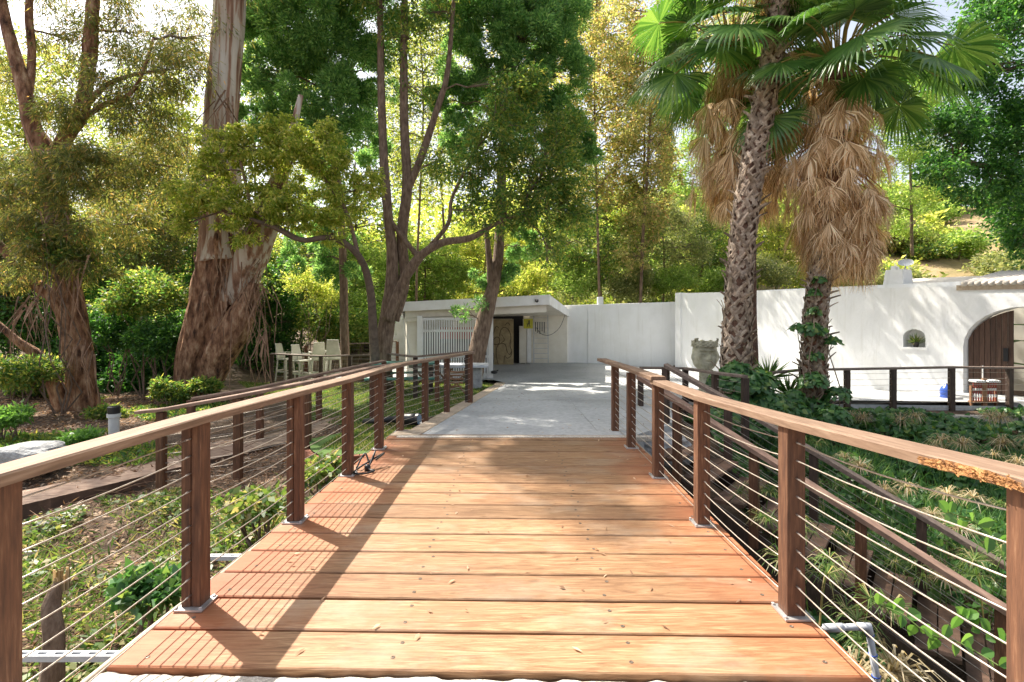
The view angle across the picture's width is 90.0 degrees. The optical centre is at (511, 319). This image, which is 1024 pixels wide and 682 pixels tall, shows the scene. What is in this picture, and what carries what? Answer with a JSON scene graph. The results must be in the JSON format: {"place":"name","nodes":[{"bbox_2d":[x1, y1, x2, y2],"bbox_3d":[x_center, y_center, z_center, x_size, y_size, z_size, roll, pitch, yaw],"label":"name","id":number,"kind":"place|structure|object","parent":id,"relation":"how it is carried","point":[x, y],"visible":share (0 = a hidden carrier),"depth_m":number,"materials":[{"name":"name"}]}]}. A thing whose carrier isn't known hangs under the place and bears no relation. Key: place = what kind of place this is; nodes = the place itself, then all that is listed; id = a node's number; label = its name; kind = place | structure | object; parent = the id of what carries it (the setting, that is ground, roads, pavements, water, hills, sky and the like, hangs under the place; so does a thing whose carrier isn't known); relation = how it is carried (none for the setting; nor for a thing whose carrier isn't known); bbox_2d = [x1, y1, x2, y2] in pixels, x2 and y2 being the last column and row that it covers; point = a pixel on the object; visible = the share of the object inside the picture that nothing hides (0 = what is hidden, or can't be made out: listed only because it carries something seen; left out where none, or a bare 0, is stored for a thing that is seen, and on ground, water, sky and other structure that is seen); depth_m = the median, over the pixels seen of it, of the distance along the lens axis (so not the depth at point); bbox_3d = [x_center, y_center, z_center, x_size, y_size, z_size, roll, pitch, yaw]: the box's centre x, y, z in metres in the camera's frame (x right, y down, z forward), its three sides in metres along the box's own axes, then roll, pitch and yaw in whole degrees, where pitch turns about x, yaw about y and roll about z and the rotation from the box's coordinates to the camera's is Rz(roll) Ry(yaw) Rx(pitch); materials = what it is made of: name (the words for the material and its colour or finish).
{"place":"outdoors","nodes":[
{"label":"outdoors","id":0,"kind":"place"},
{"bbox_2d":[22,398,455,504],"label":"path","id":1,"kind":"structure","parent":0,"point":[83,485],"depth_m":7.13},
{"bbox_2d":[186,360,386,442],"bbox_3d":[-3.717,1.490,9.355,0.456,1.260,3.926,0,0,35],"label":"cable fence","id":2,"kind":"object","parent":1,"relation":"on","point":[258,414],"visible":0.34,"depth_m":8.67,"materials":[{"name":"brown wood"}]},
{"bbox_2d":[239,380,493,450],"bbox_3d":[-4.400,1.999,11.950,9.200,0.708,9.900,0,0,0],"label":"lawn","id":3,"kind":"structure","parent":0,"point":[367,405],"depth_m":10.72,"materials":[{"name":"green plant"}]},
{"bbox_2d":[158,109,387,365],"bbox_3d":[-5.126,-1.470,11.311,4.673,6.263,1.727,0,0,-19],"label":"leafy branching tree","id":4,"kind":"object","parent":3,"relation":"on","point":[233,143],"visible":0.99,"depth_m":11.17,"materials":[{"name":"green plant"}]},
{"bbox_2d":[270,351,467,401],"bbox_3d":[-3.866,1.359,13.292,9.143,1.522,1.056,0,0,43],"label":"cable fence","id":5,"kind":"object","parent":3,"relation":"on","point":[291,372],"visible":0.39,"depth_m":13.99,"materials":[{"name":"brown wood"}]},
{"bbox_2d":[340,0,602,387],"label":"twin trunk tree","id":6,"kind":"object","parent":3,"relation":"on","point":[397,279],"visible":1,"depth_m":12.85,"materials":[{"name":"green plant"}]},
{"bbox_2d":[420,0,606,378],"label":"fern pine","id":7,"kind":"object","parent":3,"relation":"on","point":[516,28],"visible":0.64,"depth_m":14.65,"materials":[{"name":"green plant"}]},
{"bbox_2d":[91,672,664,681],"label":"pavement","id":8,"kind":"structure","parent":0,"point":[110,677],"depth_m":2.17,"materials":[{"name":"concrete"}]},
{"bbox_2d":[0,206,1023,681],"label":"ground","id":9,"kind":"structure","parent":0,"point":[934,266],"depth_m":7.19,"materials":[{"name":"green plant"}]},
{"bbox_2d":[0,399,38,440],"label":"shrub","id":10,"kind":"object","parent":9,"relation":"on","point":[15,416],"visible":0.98,"depth_m":8.56,"materials":[{"name":"green plant"}]},
{"bbox_2d":[0,283,57,360],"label":"thicket","id":11,"kind":"object","parent":9,"relation":"on","point":[4,339],"visible":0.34,"depth_m":14.45,"materials":[{"name":"green plant"}]},
{"bbox_2d":[0,440,65,463],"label":"boulder","id":12,"kind":"object","parent":9,"relation":"on","point":[9,453],"visible":0.45,"depth_m":7.00,"materials":[{"name":"grey stone"}]},
{"bbox_2d":[0,350,68,407],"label":"shrub","id":13,"kind":"object","parent":9,"relation":"on","point":[20,374],"visible":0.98,"depth_m":10.34,"materials":[{"name":"green plant"}]},
{"bbox_2d":[0,143,73,357],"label":"tall tree","id":14,"kind":"object","parent":9,"relation":"on","point":[26,294],"visible":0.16,"depth_m":14.34,"materials":[{"name":"green plant"}]},
{"bbox_2d":[38,564,69,681],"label":"tree stump","id":15,"kind":"object","parent":9,"relation":"on","point":[52,625],"visible":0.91,"depth_m":2.75,"materials":[{"name":"brown wood"}]},
{"bbox_2d":[0,21,113,334],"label":"tall tree","id":16,"kind":"object","parent":9,"relation":"on","point":[11,122],"visible":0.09,"depth_m":21.93,"materials":[{"name":"green plant"}]},
{"bbox_2d":[17,224,97,414],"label":"tree","id":17,"kind":"object","parent":9,"relation":"on","point":[54,255],"visible":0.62,"depth_m":10.64,"materials":[{"name":"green plant"}]},
{"bbox_2d":[25,312,167,384],"bbox_3d":[-12.597,0.848,15.377,3.832,2.614,3.547,0,0,0],"label":"thicket","id":18,"kind":"object","parent":9,"relation":"on","point":[101,352],"visible":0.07,"depth_m":14.81,"materials":[{"name":"green plant"}]},
{"bbox_2d":[87,304,155,396],"bbox_3d":[-10.375,0.811,13.452,1.967,2.501,1.684,0,0,0],"label":"shrub","id":19,"kind":"object","parent":9,"relation":"on","point":[103,329],"visible":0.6,"depth_m":13.13,"materials":[{"name":"green plant"}]},
{"bbox_2d":[69,129,197,320],"bbox_3d":[-11.554,-2.041,16.073,4.324,7.944,2.264,0,0,7],"label":"tall tree","id":20,"kind":"object","parent":9,"relation":"on","point":[163,257],"visible":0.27,"depth_m":15.76,"materials":[{"name":"green plant"}]},
{"bbox_2d":[96,347,174,393],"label":"thicket","id":21,"kind":"object","parent":9,"relation":"on","point":[130,374],"visible":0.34,"depth_m":14.22,"materials":[{"name":"green plant"}]},
{"bbox_2d":[87,262,188,396],"bbox_3d":[-9.471,0.279,13.213,2.418,3.526,2.229,0,0,0],"label":"shrub","id":22,"kind":"object","parent":9,"relation":"on","point":[139,293],"visible":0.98,"depth_m":12.90,"materials":[{"name":"green plant"}]},
{"bbox_2d":[22,449,256,518],"bbox_3d":[-4.953,2.185,6.916,2.777,0.430,0.183,0,0,-44],"label":"path edge","id":23,"kind":"object","parent":9,"relation":"on","point":[36,508],"visible":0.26,"depth_m":6.42,"materials":[{"name":"brown wood"}]},
{"bbox_2d":[0,0,282,411],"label":"eucalyptus tree","id":24,"kind":"object","parent":9,"relation":"on","point":[58,163],"visible":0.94,"depth_m":11.11,"materials":[{"name":"green plant"}]},
{"bbox_2d":[102,557,180,637],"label":"weed clump","id":25,"kind":"object","parent":9,"relation":"on","point":[126,599],"visible":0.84,"depth_m":3.33,"materials":[{"name":"green plant"}]},
{"bbox_2d":[80,62,203,274],"bbox_3d":[-16.762,-5.304,24.028,7.585,13.992,3.849,0,0,0],"label":"tall tree","id":26,"kind":"object","parent":9,"relation":"on","point":[186,113],"visible":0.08,"depth_m":23.56,"materials":[{"name":"green plant"}]},
{"bbox_2d":[117,309,185,379],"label":"shrub","id":27,"kind":"object","parent":9,"relation":"on","point":[161,339],"visible":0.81,"depth_m":12.49,"materials":[{"name":"green plant"}]},
{"bbox_2d":[0,390,329,467],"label":"ground cover","id":28,"kind":"object","parent":9,"relation":"on","point":[115,457],"visible":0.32,"depth_m":8.52,"materials":[{"name":"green plant"}]},
{"bbox_2d":[22,471,312,681],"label":"undergrowth","id":29,"kind":"object","parent":9,"relation":"on","point":[47,579],"visible":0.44,"depth_m":4.96,"materials":[{"name":"green plant"}]},
{"bbox_2d":[138,198,197,326],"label":"tall tree","id":30,"kind":"object","parent":9,"relation":"on","point":[185,277],"visible":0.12,"depth_m":17.80,"materials":[{"name":"green plant"}]},
{"bbox_2d":[146,373,194,404],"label":"shrub","id":31,"kind":"object","parent":9,"relation":"on","point":[166,390],"visible":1,"depth_m":11.32,"materials":[{"name":"green plant"}]},
{"bbox_2d":[0,389,393,680],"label":"leaf litter","id":32,"kind":"object","parent":9,"relation":"on","point":[70,412],"visible":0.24,"depth_m":7.02,"materials":[{"name":"plant"}]},
{"bbox_2d":[22,403,391,681],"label":"brushwood","id":33,"kind":"object","parent":9,"relation":"on","point":[79,603],"visible":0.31,"depth_m":5.18,"materials":[{"name":"green plant"}]},
{"bbox_2d":[173,0,303,401],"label":"eucalyptus tree","id":34,"kind":"object","parent":9,"relation":"on","point":[225,293],"visible":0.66,"depth_m":11.97,"materials":[{"name":"brown plant"}]},
{"bbox_2d":[212,481,286,547],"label":"weed clump","id":35,"kind":"object","parent":9,"relation":"on","point":[254,510],"visible":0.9,"depth_m":4.81,"materials":[{"name":"green plant"}]},
{"bbox_2d":[183,33,331,319],"bbox_3d":[-12.773,-7.176,26.183,8.115,16.889,4.436,0,0,0],"label":"tall tree","id":36,"kind":"object","parent":9,"relation":"on","point":[299,170],"visible":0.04,"depth_m":25.92,"materials":[{"name":"green plant"}]},
{"bbox_2d":[248,255,303,372],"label":"tall tree","id":37,"kind":"object","parent":9,"relation":"on","point":[285,320],"visible":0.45,"depth_m":19.41,"materials":[{"name":"green plant"}]},
{"bbox_2d":[134,360,439,487],"bbox_3d":[-2.712,1.455,8.218,1.202,1.330,5.316,0,0,38],"label":"cable fence","id":38,"kind":"object","parent":9,"relation":"on","point":[161,462],"visible":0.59,"depth_m":6.59,"materials":[{"name":"brown wood"}]},
{"bbox_2d":[13,164,585,302],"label":"distant woods","id":39,"kind":"object","parent":9,"relation":"on","point":[438,226],"visible":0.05,"depth_m":47.85,"materials":[{"name":"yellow plant"}]},
{"bbox_2d":[260,236,352,351],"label":"tall tree","id":40,"kind":"object","parent":9,"relation":"on","point":[274,253],"visible":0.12,"depth_m":20.90,"materials":[{"name":"green plant"}]},
{"bbox_2d":[275,263,351,371],"bbox_3d":[-7.134,0.026,18.474,2.746,4.184,2.404,0,0,0],"label":"shrub","id":41,"kind":"object","parent":9,"relation":"on","point":[327,293],"visible":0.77,"depth_m":18.19,"materials":[{"name":"green plant"}]},
{"bbox_2d":[305,449,341,495],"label":"weed clump","id":42,"kind":"object","parent":9,"relation":"on","point":[322,474],"visible":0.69,"depth_m":5.51,"materials":[{"name":"green plant"}]},
{"bbox_2d":[238,0,411,376],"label":"fern pine","id":43,"kind":"object","parent":9,"relation":"on","point":[309,45],"visible":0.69,"depth_m":14.36,"materials":[{"name":"green plant"}]},
{"bbox_2d":[284,293,368,369],"bbox_3d":[-6.908,0.517,19.771,3.278,3.191,3.292,0,0,0],"label":"thicket","id":44,"kind":"object","parent":9,"relation":"on","point":[332,333],"visible":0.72,"depth_m":19.26,"materials":[{"name":"green plant"}]},
{"bbox_2d":[301,95,430,279],"bbox_3d":[-8.071,-6.002,27.978,8.013,13.706,3.637,0,0,6],"label":"tall tree","id":45,"kind":"object","parent":9,"relation":"on","point":[373,213],"visible":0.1,"depth_m":27.80,"materials":[{"name":"green plant"}]},
{"bbox_2d":[326,241,409,364],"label":"tall tree","id":46,"kind":"object","parent":9,"relation":"on","point":[379,265],"visible":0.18,"depth_m":22.82,"materials":[{"name":"green plant"}]},
{"bbox_2d":[372,0,461,300],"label":"tall tree","id":47,"kind":"object","parent":9,"relation":"on","point":[411,134],"visible":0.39,"depth_m":21.96,"materials":[{"name":"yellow plant"}]},
{"bbox_2d":[373,232,473,301],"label":"tall tree","id":48,"kind":"object","parent":9,"relation":"on","point":[430,285],"visible":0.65,"depth_m":24.80,"materials":[{"name":"green plant"}]},
{"bbox_2d":[384,1,494,297],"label":"tall tree","id":49,"kind":"object","parent":9,"relation":"on","point":[443,219],"visible":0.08,"depth_m":29.94,"materials":[{"name":"green plant"}]},
{"bbox_2d":[389,382,504,435],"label":"kerb","id":50,"kind":"structure","parent":9,"relation":"on","point":[422,428],"depth_m":8.15,"materials":[{"name":"concrete"}]},
{"bbox_2d":[402,295,568,380],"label":"shed","id":51,"kind":"structure","parent":9,"relation":"on","point":[425,321],"depth_m":15.19,"materials":[{"name":"white paint"}]},
{"bbox_2d":[433,226,538,298],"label":"tall tree","id":52,"kind":"object","parent":9,"relation":"on","point":[471,249],"visible":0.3,"depth_m":25.85,"materials":[{"name":"green plant"}]},
{"bbox_2d":[107,434,870,681],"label":"footbridge","id":53,"kind":"object","parent":9,"relation":"on","point":[376,546],"visible":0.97,"depth_m":2.86,"materials":[{"name":"brown wood"}]},
{"bbox_2d":[22,650,118,661],"bbox_3d":[-2.060,1.590,2.420,0.756,0.028,0.042,0,0,0],"label":"slotted bracket","id":54,"kind":"object","parent":53,"relation":"attached to","point":[72,656],"visible":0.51,"depth_m":2.40,"materials":[{"name":"silver metal"}]},
{"bbox_2d":[0,351,474,681],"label":"cable railing","id":55,"kind":"object","parent":53,"relation":"on","point":[194,429],"visible":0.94,"depth_m":2.66,"materials":[{"name":"brown wood"}]},
{"bbox_2d":[396,435,651,441],"bbox_3d":[0.170,1.520,6.565,3.300,0.060,0.100,0,0,0],"label":"threshold strip","id":56,"kind":"object","parent":53,"relation":"on","point":[645,438],"visible":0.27,"depth_m":6.54,"materials":[{"name":"concrete"}]},
{"bbox_2d":[597,358,1023,681],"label":"cable railing","id":57,"kind":"object","parent":53,"relation":"on","point":[789,606],"visible":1,"depth_m":2.57,"materials":[{"name":"brown wood"}]},
{"bbox_2d":[502,258,559,295],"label":"shrub","id":58,"kind":"object","parent":9,"relation":"on","point":[529,277],"visible":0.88,"depth_m":23.46,"materials":[{"name":"green plant"}]},
{"bbox_2d":[546,260,612,304],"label":"shrub","id":59,"kind":"object","parent":9,"relation":"on","point":[574,285],"visible":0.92,"depth_m":22.61,"materials":[{"name":"green plant"}]},
{"bbox_2d":[550,0,656,296],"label":"tall tree","id":60,"kind":"object","parent":9,"relation":"on","point":[595,105],"visible":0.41,"depth_m":21.69,"materials":[{"name":"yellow plant"}]},
{"bbox_2d":[538,164,670,300],"bbox_3d":[4.071,-2.675,23.511,6.325,9.167,3.182,0,0,0],"label":"tall tree","id":61,"kind":"object","parent":9,"relation":"on","point":[608,243],"visible":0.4,"depth_m":23.17,"materials":[{"name":"green plant"}]},
{"bbox_2d":[565,297,674,366],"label":"garden wall","id":62,"kind":"structure","parent":9,"relation":"on","point":[636,334],"depth_m":20.40,"materials":[{"name":"white paint"}]},
{"bbox_2d":[603,263,661,303],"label":"shrub","id":63,"kind":"object","parent":9,"relation":"on","point":[622,288],"visible":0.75,"depth_m":22.73,"materials":[{"name":"green plant"}]},
{"bbox_2d":[599,28,687,251],"bbox_3d":[5.783,-5.597,22.348,4.028,14.919,2.262,0,0,0],"label":"tall tree","id":64,"kind":"object","parent":9,"relation":"on","point":[637,188],"visible":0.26,"depth_m":22.17,"materials":[{"name":"green plant"}]},
{"bbox_2d":[605,186,718,302],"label":"tall tree","id":65,"kind":"object","parent":9,"relation":"on","point":[681,221],"visible":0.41,"depth_m":24.26,"materials":[{"name":"green plant"}]},
{"bbox_2d":[577,0,757,302],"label":"leaning tree","id":66,"kind":"object","parent":9,"relation":"on","point":[616,56],"visible":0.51,"depth_m":19.48,"materials":[{"name":"green plant"}]},
{"bbox_2d":[649,261,703,301],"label":"shrub","id":67,"kind":"object","parent":9,"relation":"on","point":[675,278],"visible":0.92,"depth_m":23.09,"materials":[{"name":"green plant"}]},
{"bbox_2d":[652,205,729,283],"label":"tall tree","id":68,"kind":"object","parent":9,"relation":"on","point":[717,245],"visible":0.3,"depth_m":26.83,"materials":[{"name":"green plant"}]},
{"bbox_2d":[658,120,765,256],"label":"tall tree","id":69,"kind":"object","parent":9,"relation":"on","point":[685,183],"visible":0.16,"depth_m":32.87,"materials":[{"name":"green plant"}]},
{"bbox_2d":[620,0,823,370],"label":"palm tree","id":70,"kind":"object","parent":9,"relation":"on","point":[711,102],"visible":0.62,"depth_m":10.92,"materials":[{"name":"green plant"}]},
{"bbox_2d":[710,0,809,393],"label":"palm tree","id":71,"kind":"object","parent":9,"relation":"on","point":[737,338],"visible":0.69,"depth_m":9.46,"materials":[{"name":"brown plant"}]},
{"bbox_2d":[705,360,816,442],"bbox_3d":[4.188,1.498,8.709,2.195,1.626,1.332,0,0,0],"label":"ivy bush","id":72,"kind":"object","parent":9,"relation":"on","point":[761,382],"visible":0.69,"depth_m":8.65,"materials":[{"name":"green plant"}]},
{"bbox_2d":[756,248,800,289],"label":"shrub","id":73,"kind":"object","parent":9,"relation":"on","point":[768,266],"visible":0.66,"depth_m":24.45,"materials":[{"name":"green plant"}]},
{"bbox_2d":[756,213,805,289],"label":"tall tree","id":74,"kind":"object","parent":9,"relation":"on","point":[778,250],"visible":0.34,"depth_m":26.87,"materials":[{"name":"green plant"}]},
{"bbox_2d":[759,543,859,625],"bbox_3d":[2.140,1.965,3.660,0.758,0.707,0.538,0,0,-10],"label":"papyrus","id":75,"kind":"object","parent":9,"relation":"on","point":[827,571],"visible":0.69,"depth_m":3.63,"materials":[{"name":"green plant"}]},
{"bbox_2d":[651,439,993,681],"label":"staircase","id":76,"kind":"structure","parent":9,"relation":"on","point":[813,593],"depth_m":5.43,"materials":[{"name":"brown wood"}]},
{"bbox_2d":[636,375,1005,681],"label":"cable railing","id":77,"kind":"object","parent":76,"relation":"on","point":[862,523],"visible":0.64,"depth_m":5.02,"materials":[{"name":"brown wood"}]},
{"bbox_2d":[662,363,1005,633],"bbox_3d":[4.080,2.404,6.052,4.804,3.520,0.153,0,0,40],"label":"cable railing","id":78,"kind":"object","parent":76,"relation":"on","point":[922,521],"visible":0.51,"depth_m":6.10,"materials":[{"name":"brown wood"}]},
{"bbox_2d":[675,269,1023,393],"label":"boundary wall","id":79,"kind":"structure","parent":9,"relation":"on","point":[944,317],"depth_m":13.63,"materials":[{"name":"white paint"}]},
{"bbox_2d":[969,311,1013,394],"bbox_3d":[11.165,0.774,11.947,0.086,1.972,0.775,0,0,-40],"label":"gate leaf","id":80,"kind":"object","parent":79,"relation":"attached to","point":[991,341],"visible":0.68,"depth_m":11.91,"materials":[{"name":"brown wood"}]},
{"bbox_2d":[821,622,880,681],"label":"water pipe","id":81,"kind":"object","parent":9,"relation":"on","point":[833,627],"visible":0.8,"depth_m":2.71,"materials":[{"name":"grey plastic"}]},
{"bbox_2d":[682,403,1023,681],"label":"ivy","id":82,"kind":"object","parent":9,"relation":"on","point":[935,424],"visible":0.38,"depth_m":7.82,"materials":[{"name":"green plant"}]},
{"bbox_2d":[686,414,1023,681],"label":"sedge grass","id":83,"kind":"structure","parent":9,"relation":"on","point":[883,470],"depth_m":7.10,"materials":[{"name":"green plant"}]},
{"bbox_2d":[717,0,1013,405],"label":"palm tree","id":84,"kind":"object","parent":9,"relation":"on","point":[839,217],"visible":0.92,"depth_m":9.27,"materials":[{"name":"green plant"}]},
{"bbox_2d":[783,275,853,445],"bbox_3d":[5.450,0.744,9.218,1.213,3.135,0.856,0,0,27],"label":"ivy vine","id":85,"kind":"object","parent":84,"relation":"attached to","point":[825,412],"visible":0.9,"depth_m":9.15,"materials":[{"name":"green plant"}]},
{"bbox_2d":[816,582,923,671],"bbox_3d":[2.243,2.050,3.247,0.700,0.653,0.497,0,0,-29],"label":"papyrus","id":86,"kind":"object","parent":9,"relation":"on","point":[857,616],"visible":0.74,"depth_m":3.20,"materials":[{"name":"green plant"}]},
{"bbox_2d":[768,366,1023,411],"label":"cable fence","id":87,"kind":"object","parent":9,"relation":"on","point":[1009,390],"visible":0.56,"depth_m":10.55,"materials":[{"name":"brown wood"}]},
{"bbox_2d":[846,631,945,681],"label":"papyrus","id":88,"kind":"object","parent":9,"relation":"on","point":[895,669],"visible":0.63,"depth_m":2.94,"materials":[{"name":"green plant"}]},
{"bbox_2d":[864,38,973,255],"bbox_3d":[23.832,-10.149,30.300,8.350,12.800,4.254,0,0,-17],"label":"tall tree","id":89,"kind":"object","parent":9,"relation":"on","point":[903,155],"visible":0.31,"depth_m":29.89,"materials":[{"name":"green plant"}]},
{"bbox_2d":[900,240,959,261],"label":"hillside shrub","id":90,"kind":"object","parent":9,"relation":"on","point":[932,251],"visible":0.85,"depth_m":35.27,"materials":[{"name":"green plant"}]},
{"bbox_2d":[874,592,1005,668],"bbox_3d":[2.406,1.757,2.888,0.595,0.234,0.175,0,0,36],"label":"vine shoot","id":91,"kind":"object","parent":9,"relation":"on","point":[967,641],"visible":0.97,"depth_m":2.89,"materials":[{"name":"green plant"}]},
{"bbox_2d":[899,0,1023,269],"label":"overhanging tree","id":92,"kind":"object","parent":9,"relation":"on","point":[1005,193],"visible":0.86,"depth_m":13.14,"materials":[{"name":"green plant"}]},
{"bbox_2d":[924,221,998,259],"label":"hillside shrub","id":93,"kind":"object","parent":9,"relation":"on","point":[967,245],"visible":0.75,"depth_m":35.40,"materials":[{"name":"green plant"}]},
{"bbox_2d":[939,500,1005,556],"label":"vine shoot","id":94,"kind":"object","parent":9,"relation":"on","point":[986,523],"visible":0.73,"depth_m":3.69,"materials":[{"name":"green plant"}]},
{"bbox_2d":[948,543,1005,622],"bbox_3d":[4.794,2.659,5.133,0.866,0.808,0.616,0,0,1],"label":"papyrus","id":95,"kind":"object","parent":9,"relation":"on","point":[973,560],"visible":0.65,"depth_m":5.12,"materials":[{"name":"green plant"}]},
{"bbox_2d":[992,307,1023,389],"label":"courtyard wall","id":96,"kind":"structure","parent":9,"relation":"on","point":[1018,335],"depth_m":13.68,"materials":[{"name":"beige paint"}]},
{"bbox_2d":[0,0,1023,244],"label":"sky","id":97,"kind":"structure","parent":0,"point":[17,5],"materials":[{"name":"white"}]},
{"bbox_2d":[338,363,1017,448],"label":"driveway","id":98,"kind":"structure","parent":0,"point":[539,413],"depth_m":10.35,"materials":[{"name":"concrete"}]},
{"bbox_2d":[493,319,513,364],"bbox_3d":[-0.360,0.841,19.611,0.840,1.742,0.078,0,0,0],"label":"relief panel","id":99,"kind":"object","parent":98,"relation":"on","point":[503,330],"visible":0.91,"depth_m":19.59,"materials":[{"name":"beige wood"}]},
{"bbox_2d":[637,367,748,448],"bbox_3d":[3.242,1.429,8.894,0.793,1.142,2.047,0,0,-41],"label":"cable fence","id":100,"kind":"object","parent":98,"relation":"on","point":[715,379],"visible":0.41,"depth_m":8.45,"materials":[{"name":"brown wood"}]},
{"bbox_2d":[698,370,712,393],"bbox_3d":[4.665,1.520,12.400,0.520,0.621,0.520,0,0,0],"label":"pedestal","id":101,"kind":"object","parent":98,"relation":"on","point":[702,379],"visible":0.18,"depth_m":12.29,"materials":[{"name":"stone"}]},
{"bbox_2d":[691,338,719,369],"bbox_3d":[4.663,0.819,12.396,0.647,0.779,0.666,0,0,35],"label":"head planter","id":102,"kind":"object","parent":101,"relation":"on","point":[704,354],"visible":0.98,"depth_m":12.16,"materials":[{"name":"stone"}]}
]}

